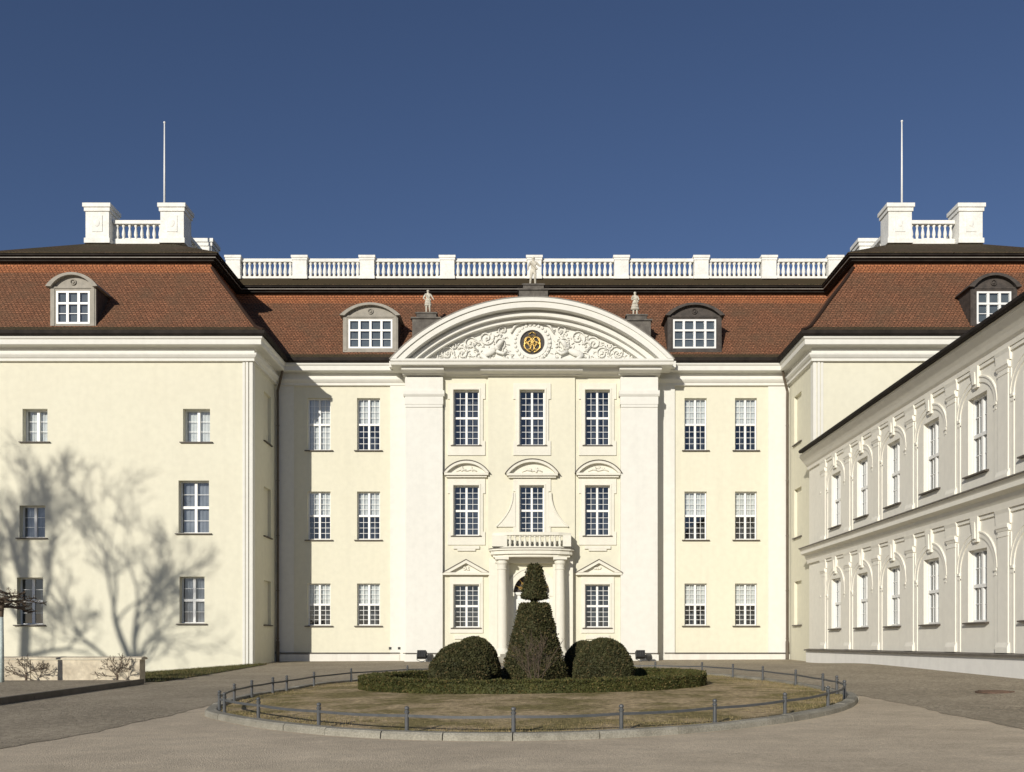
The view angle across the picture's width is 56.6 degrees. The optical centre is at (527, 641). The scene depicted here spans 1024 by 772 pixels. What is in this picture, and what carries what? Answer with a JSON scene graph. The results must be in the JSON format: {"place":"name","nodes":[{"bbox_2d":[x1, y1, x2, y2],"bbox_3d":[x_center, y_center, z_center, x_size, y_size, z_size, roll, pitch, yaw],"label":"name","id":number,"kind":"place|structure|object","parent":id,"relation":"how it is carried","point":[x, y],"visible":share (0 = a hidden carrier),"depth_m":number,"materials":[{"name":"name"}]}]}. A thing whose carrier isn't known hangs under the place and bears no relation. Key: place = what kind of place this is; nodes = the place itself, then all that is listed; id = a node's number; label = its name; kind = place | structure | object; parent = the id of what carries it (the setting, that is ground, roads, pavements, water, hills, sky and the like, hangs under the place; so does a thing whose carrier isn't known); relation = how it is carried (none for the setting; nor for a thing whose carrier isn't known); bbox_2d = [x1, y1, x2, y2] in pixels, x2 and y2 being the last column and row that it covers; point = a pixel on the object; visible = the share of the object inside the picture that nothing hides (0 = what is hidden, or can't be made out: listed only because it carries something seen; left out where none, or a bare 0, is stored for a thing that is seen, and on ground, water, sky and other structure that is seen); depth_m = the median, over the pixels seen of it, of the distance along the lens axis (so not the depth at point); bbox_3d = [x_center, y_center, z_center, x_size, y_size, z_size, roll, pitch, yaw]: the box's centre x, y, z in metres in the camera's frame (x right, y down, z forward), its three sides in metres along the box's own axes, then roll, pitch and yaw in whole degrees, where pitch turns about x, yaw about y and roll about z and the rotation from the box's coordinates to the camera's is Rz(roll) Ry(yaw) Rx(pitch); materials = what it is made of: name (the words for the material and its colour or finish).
{"place":"outdoors","nodes":[
{"label":"outdoors","id":0,"kind":"place"},
{"bbox_2d":[0,680,128,696],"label":"terrace","id":1,"kind":"structure","parent":0,"point":[12,687],"depth_m":29.10,"materials":[{"name":"grey stone"}]},
{"bbox_2d":[0,587,46,681],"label":"pollarded tree","id":2,"kind":"object","parent":1,"relation":"on","point":[4,599],"visible":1,"depth_m":30.85,"materials":[{"name":"brown plant"}]},
{"bbox_2d":[4,655,49,679],"bbox_3d":[-17.228,0.887,32.463,1.618,0.989,0.813,0,0,0],"label":"espalier shrub","id":3,"kind":"object","parent":1,"relation":"on","point":[34,670],"visible":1,"depth_m":32.55,"materials":[{"name":"brown plant"}]},
{"bbox_2d":[4,656,147,682],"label":"wall","id":4,"kind":"structure","parent":1,"relation":"on","point":[72,669],"depth_m":33.00,"materials":[{"name":"beige stone"}]},
{"bbox_2d":[92,654,131,679],"bbox_3d":[-14.123,0.903,32.645,1.435,1.068,1.056,0,0,0],"label":"espalier shrub","id":5,"kind":"object","parent":1,"relation":"on","point":[121,667],"visible":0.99,"depth_m":32.52,"materials":[{"name":"brown plant"}]},
{"bbox_2d":[145,663,266,681],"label":"grass verge","id":6,"kind":"object","parent":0,"point":[195,674],"depth_m":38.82,"materials":[{"name":"green plant"}]},
{"bbox_2d":[0,695,1023,771],"bbox_3d":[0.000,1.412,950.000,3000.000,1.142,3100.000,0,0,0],"label":"ground","id":7,"kind":"structure","parent":0,"point":[867,734],"depth_m":13.59,"materials":[{"name":"beige stone"}]},
{"bbox_2d":[0,203,1023,671],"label":"palace","id":8,"kind":"structure","parent":7,"relation":"on","point":[210,455],"depth_m":50.77,"materials":[{"name":"white paint"}]},
{"bbox_2d":[13,578,45,625],"bbox_3d":[-24.900,-2.015,47.650,1.580,2.420,0.560,0,0,0],"label":"window","id":9,"kind":"structure","parent":8,"relation":"in","point":[33,589],"depth_m":47.84,"materials":[{"name":"white paint"}]},
{"bbox_2d":[15,506,47,538],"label":"window","id":10,"kind":"structure","parent":8,"relation":"in","point":[33,516],"depth_m":47.99,"materials":[{"name":"white paint"}]},
{"bbox_2d":[18,410,49,442],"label":"window","id":11,"kind":"structure","parent":8,"relation":"in","point":[36,420],"depth_m":48.00,"materials":[{"name":"white paint"}]},
{"bbox_2d":[163,121,165,202],"bbox_3d":[-21.006,-27.421,54.900,0.260,5.325,0.247,0,0,0],"label":"flagpole","id":12,"kind":"object","parent":8,"relation":"on","point":[164,193],"visible":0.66,"depth_m":54.86,"materials":[{"name":"white metal"}]},
{"bbox_2d":[176,577,206,624],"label":"window","id":13,"kind":"structure","parent":8,"relation":"in","point":[192,587],"depth_m":47.99,"materials":[{"name":"white paint"}]},
{"bbox_2d":[175,482,211,533],"bbox_3d":[-16.712,-6.727,47.700,1.805,2.695,0.660,0,0,0],"label":"window","id":14,"kind":"structure","parent":8,"relation":"in","point":[194,495],"depth_m":48.00,"materials":[{"name":"white paint"}]},
{"bbox_2d":[179,410,212,442],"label":"window","id":15,"kind":"structure","parent":8,"relation":"in","point":[197,422],"depth_m":48.00,"materials":[{"name":"white paint"}]},
{"bbox_2d":[263,394,272,446],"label":"blind window","id":16,"kind":"structure","parent":8,"relation":"in","point":[265,440],"depth_m":50.52,"materials":[{"name":"paint"}]},
{"bbox_2d":[263,488,272,539],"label":"blind window","id":17,"kind":"structure","parent":8,"relation":"in","point":[265,490],"depth_m":50.52,"materials":[{"name":"paint"}]},
{"bbox_2d":[263,581,272,625],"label":"blind window","id":18,"kind":"structure","parent":8,"relation":"in","point":[265,582],"depth_m":50.52,"materials":[{"name":"paint"}]},
{"bbox_2d":[304,399,332,450],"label":"window","id":19,"kind":"structure","parent":8,"relation":"in","point":[318,409],"depth_m":52.36,"materials":[{"name":"white paint"}]},
{"bbox_2d":[304,492,332,540],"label":"window","id":20,"kind":"structure","parent":8,"relation":"in","point":[318,502],"depth_m":52.25,"materials":[{"name":"white paint"}]},
{"bbox_2d":[304,584,332,626],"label":"window","id":21,"kind":"structure","parent":8,"relation":"in","point":[318,594],"depth_m":52.24,"materials":[{"name":"white paint"}]},
{"bbox_2d":[354,399,382,450],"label":"window","id":22,"kind":"structure","parent":8,"relation":"in","point":[368,409],"depth_m":52.35,"materials":[{"name":"white paint"}]},
{"bbox_2d":[354,492,382,540],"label":"window","id":23,"kind":"structure","parent":8,"relation":"in","point":[368,502],"depth_m":52.25,"materials":[{"name":"white paint"}]},
{"bbox_2d":[354,584,382,626],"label":"window","id":24,"kind":"structure","parent":8,"relation":"in","point":[368,594],"depth_m":52.25,"materials":[{"name":"white paint"}]},
{"bbox_2d":[423,290,433,311],"bbox_3d":[-5.476,-18.709,52.302,0.620,1.362,0.286,0,0,0],"label":"statue","id":25,"kind":"object","parent":8,"relation":"on","point":[427,300],"visible":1,"depth_m":52.23,"materials":[{"name":"stone"}]},
{"bbox_2d":[451,391,481,445],"bbox_3d":[-3.315,-12.017,51.080,1.649,3.023,0.420,0,0,0],"label":"window","id":26,"kind":"structure","parent":8,"relation":"in","point":[466,418],"depth_m":51.20,"materials":[{"name":"white paint"}]},
{"bbox_2d":[451,486,481,536],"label":"window","id":27,"kind":"structure","parent":8,"relation":"in","point":[466,504],"depth_m":51.20,"materials":[{"name":"white paint"}]},
{"bbox_2d":[451,585,481,628],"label":"window","id":28,"kind":"structure","parent":8,"relation":"in","point":[466,595],"depth_m":51.20,"materials":[{"name":"white paint"}]},
{"bbox_2d":[514,577,548,624],"bbox_3d":[0.187,-1.193,51.095,1.928,4.845,0.190,0,0,0],"label":"door","id":29,"kind":"structure","parent":8,"relation":"in","point":[517,589],"depth_m":51.08,"materials":[{"name":"white paint"}]},
{"bbox_2d":[517,391,546,445],"bbox_3d":[0.214,-11.989,50.960,1.619,3.016,0.420,0,0,0],"label":"window","id":30,"kind":"structure","parent":8,"relation":"in","point":[531,418],"depth_m":51.09,"materials":[{"name":"white paint"}]},
{"bbox_2d":[520,486,543,531],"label":"window","id":31,"kind":"structure","parent":8,"relation":"in","point":[531,487],"depth_m":51.09,"materials":[{"name":"white paint"}]},
{"bbox_2d":[527,257,540,282],"bbox_3d":[0.337,-20.118,51.574,0.772,1.622,0.269,0,0,0],"label":"statue","id":32,"kind":"object","parent":8,"relation":"on","point":[533,263],"visible":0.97,"depth_m":51.52,"materials":[{"name":"stone"}]},
{"bbox_2d":[582,391,612,445],"bbox_3d":[3.726,-12.017,51.080,1.611,3.023,0.420,0,0,0],"label":"window","id":33,"kind":"structure","parent":8,"relation":"in","point":[596,418],"depth_m":51.20,"materials":[{"name":"white paint"}]},
{"bbox_2d":[582,486,612,536],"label":"window","id":34,"kind":"structure","parent":8,"relation":"in","point":[596,487],"depth_m":51.20,"materials":[{"name":"white paint"}]},
{"bbox_2d":[582,585,612,628],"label":"window","id":35,"kind":"structure","parent":8,"relation":"in","point":[586,627],"depth_m":51.20,"materials":[{"name":"white paint"}]},
{"bbox_2d":[631,292,638,313],"bbox_3d":[5.892,-18.599,52.302,0.488,1.362,0.352,0,0,0],"label":"statue","id":36,"kind":"object","parent":8,"relation":"on","point":[635,302],"visible":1,"depth_m":52.22,"materials":[{"name":"stone"}]},
{"bbox_2d":[682,399,709,450],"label":"window","id":37,"kind":"structure","parent":8,"relation":"in","point":[694,409],"depth_m":52.26,"materials":[{"name":"white paint"}]},
{"bbox_2d":[682,492,709,540],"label":"window","id":38,"kind":"structure","parent":8,"relation":"in","point":[694,502],"depth_m":52.25,"materials":[{"name":"white paint"}]},
{"bbox_2d":[682,584,709,626],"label":"window","id":39,"kind":"structure","parent":8,"relation":"in","point":[694,594],"depth_m":52.24,"materials":[{"name":"white paint"}]},
{"bbox_2d":[732,399,759,450],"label":"window","id":40,"kind":"structure","parent":8,"relation":"in","point":[745,409],"depth_m":52.29,"materials":[{"name":"white paint"}]},
{"bbox_2d":[732,492,759,540],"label":"window","id":41,"kind":"structure","parent":8,"relation":"in","point":[745,502],"depth_m":52.25,"materials":[{"name":"white paint"}]},
{"bbox_2d":[732,584,759,626],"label":"window","id":42,"kind":"structure","parent":8,"relation":"in","point":[745,594],"depth_m":52.25,"materials":[{"name":"white paint"}]},
{"bbox_2d":[792,394,801,446],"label":"blind window","id":43,"kind":"structure","parent":8,"relation":"in","point":[799,440],"depth_m":50.57,"materials":[{"name":"paint"}]},
{"bbox_2d":[792,488,801,539],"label":"blind window","id":44,"kind":"structure","parent":8,"relation":"in","point":[799,490],"depth_m":50.57,"materials":[{"name":"paint"}]},
{"bbox_2d":[792,581,801,625],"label":"blind window","id":45,"kind":"structure","parent":8,"relation":"in","point":[798,583],"depth_m":50.57,"materials":[{"name":"paint"}]},
{"bbox_2d":[901,120,902,202],"bbox_3d":[21.486,-27.378,54.600,0.260,5.238,0.247,0,0,0],"label":"flagpole","id":46,"kind":"object","parent":8,"relation":"on","point":[901,161],"visible":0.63,"depth_m":54.56,"materials":[{"name":"white metal"}]},
{"bbox_2d":[798,292,1023,678],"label":"wing building","id":47,"kind":"structure","parent":7,"relation":"on","point":[912,552],"depth_m":32.95,"materials":[{"name":"white paint"}]},
{"bbox_2d":[828,578,840,629],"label":"window","id":48,"kind":"structure","parent":47,"relation":"in","point":[836,603],"depth_m":43.50,"materials":[{"name":"white paint"}]},
{"bbox_2d":[828,473,840,529],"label":"window","id":49,"kind":"structure","parent":47,"relation":"in","point":[836,500],"depth_m":43.50,"materials":[{"name":"white paint"}]},
{"bbox_2d":[853,573,868,628],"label":"window","id":50,"kind":"structure","parent":47,"relation":"in","point":[864,600],"depth_m":40.10,"materials":[{"name":"white paint"}]},
{"bbox_2d":[853,458,868,519],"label":"window","id":51,"kind":"structure","parent":47,"relation":"in","point":[864,488],"depth_m":40.10,"materials":[{"name":"white paint"}]},
{"bbox_2d":[883,566,900,627],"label":"window","id":52,"kind":"structure","parent":47,"relation":"in","point":[897,569],"depth_m":36.72,"materials":[{"name":"white paint"}]},
{"bbox_2d":[883,440,900,508],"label":"window","id":53,"kind":"structure","parent":47,"relation":"in","point":[897,444],"depth_m":36.72,"materials":[{"name":"white paint"}]},
{"bbox_2d":[918,558,940,625],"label":"window","id":54,"kind":"structure","parent":47,"relation":"in","point":[936,591],"depth_m":33.07,"materials":[{"name":"white paint"}]},
{"bbox_2d":[918,419,940,495],"bbox_3d":[14.110,-6.445,33.000,0.480,2.490,1.520,0,0,0],"label":"window","id":55,"kind":"structure","parent":47,"relation":"in","point":[935,424],"depth_m":33.24,"materials":[{"name":"white paint"}]},
{"bbox_2d":[962,548,988,623],"bbox_3d":[14.110,-1.725,29.600,0.480,2.330,1.520,0,0,0],"label":"window","id":56,"kind":"structure","parent":47,"relation":"in","point":[982,568],"depth_m":29.89,"materials":[{"name":"white paint"}]},
{"bbox_2d":[962,393,988,478],"bbox_3d":[14.110,-6.445,29.600,0.480,2.490,1.520,0,0,0],"label":"window","id":57,"kind":"structure","parent":47,"relation":"in","point":[982,436],"depth_m":29.89,"materials":[{"name":"white paint"}]},
{"bbox_2d":[0,659,1023,748],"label":"cobbled road","id":58,"kind":"structure","parent":0,"point":[59,717],"depth_m":25.86,"materials":[{"name":"grey stone"}]},
{"bbox_2d":[0,679,143,704],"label":"terrace kerb","id":59,"kind":"structure","parent":58,"relation":"on","point":[39,695],"depth_m":26.95,"materials":[{"name":"stone"}]},
{"bbox_2d":[417,650,426,661],"bbox_3d":[-5.561,0.749,49.710,0.536,0.654,0.446,0,0,0],"label":"floodlight","id":60,"kind":"object","parent":58,"relation":"on","point":[421,654],"visible":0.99,"depth_m":49.62,"materials":[{"name":"grey paint"}]},
{"bbox_2d":[427,653,433,661],"bbox_3d":[-5.127,0.827,49.683,0.376,0.496,0.448,0,0,0],"label":"floodlight","id":61,"kind":"object","parent":58,"relation":"on","point":[430,656],"visible":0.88,"depth_m":49.53,"materials":[{"name":"grey paint"}]},
{"bbox_2d":[204,673,858,740],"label":"kerb","id":62,"kind":"structure","parent":58,"relation":"on","point":[851,700],"depth_m":15.74,"materials":[{"name":"stone"}]},
{"bbox_2d":[635,650,645,660],"bbox_3d":[5.886,0.726,49.710,0.536,0.609,0.446,0,0,0],"label":"floodlight","id":63,"kind":"object","parent":58,"relation":"on","point":[640,654],"visible":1,"depth_m":49.62,"materials":[{"name":"grey paint"}]},
{"bbox_2d":[645,653,652,660],"bbox_3d":[6.330,0.804,49.683,0.376,0.450,0.448,0,0,0],"label":"floodlight","id":64,"kind":"object","parent":58,"relation":"on","point":[648,657],"visible":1,"depth_m":49.53,"materials":[{"name":"grey paint"}]},
{"bbox_2d":[975,690,1014,693],"bbox_3d":[11.290,1.199,22.918,0.920,0.054,0.920,0,0,0],"label":"manhole cover","id":65,"kind":"object","parent":58,"relation":"on","point":[993,691],"visible":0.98,"depth_m":22.62,"materials":[{"name":"metal"}]},
{"bbox_2d":[0,0,1023,273],"label":"sky","id":66,"kind":"structure","parent":0,"point":[317,129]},
{"bbox_2d":[221,674,846,731],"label":"lawn","id":67,"kind":"structure","parent":0,"point":[369,702],"depth_m":20.28,"materials":[{"name":"brown plant"}]},
{"bbox_2d":[217,661,845,732],"bbox_3d":[0.237,1.127,25.010,14.736,0.864,20.136,0,0,0],"label":"lawn fence","id":68,"kind":"object","parent":67,"relation":"on","point":[513,716],"visible":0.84,"depth_m":16.99,"materials":[{"name":"grey metal"}]},
{"bbox_2d":[357,666,706,693],"bbox_3d":[0.120,1.102,27.502,10.047,0.699,8.150,0,0,0],"label":"box hedge","id":69,"kind":"object","parent":67,"relation":"on","point":[642,679],"visible":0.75,"depth_m":24.16,"materials":[{"name":"green plant"}]},
{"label":"soil bed","id":70,"kind":"structure","parent":67,"relation":"on","visible":0},
{"bbox_2d":[428,641,492,680],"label":"yew dome","id":71,"kind":"structure","parent":70,"relation":"on","point":[463,660],"depth_m":26.59,"materials":[{"name":"green plant"}]},
{"bbox_2d":[460,635,501,678],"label":"yew dome","id":72,"kind":"structure","parent":70,"relation":"on","point":[487,648],"depth_m":30.24,"materials":[{"name":"green plant"}]},
{"bbox_2d":[500,563,568,680],"bbox_3d":[0.218,-0.495,28.901,1.836,3.876,1.845,0,0,-43],"label":"yew obelisk","id":73,"kind":"object","parent":70,"relation":"on","point":[535,615],"visible":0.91,"depth_m":28.54,"materials":[{"name":"green plant"}]},
{"bbox_2d":[506,629,564,678],"bbox_3d":[0.234,0.448,26.291,1.669,1.632,0.977,0,0,-34],"label":"rose bush","id":74,"kind":"object","parent":70,"relation":"on","point":[533,659],"visible":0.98,"depth_m":26.16,"materials":[{"name":"plant"}]},
{"bbox_2d":[564,640,588,677],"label":"yew dome","id":75,"kind":"structure","parent":70,"relation":"on","point":[572,652],"depth_m":30.46,"materials":[{"name":"green plant"}]},
{"bbox_2d":[572,637,634,678],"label":"yew dome","id":76,"kind":"structure","parent":70,"relation":"on","point":[598,657],"depth_m":26.79,"materials":[{"name":"green plant"}]}
]}

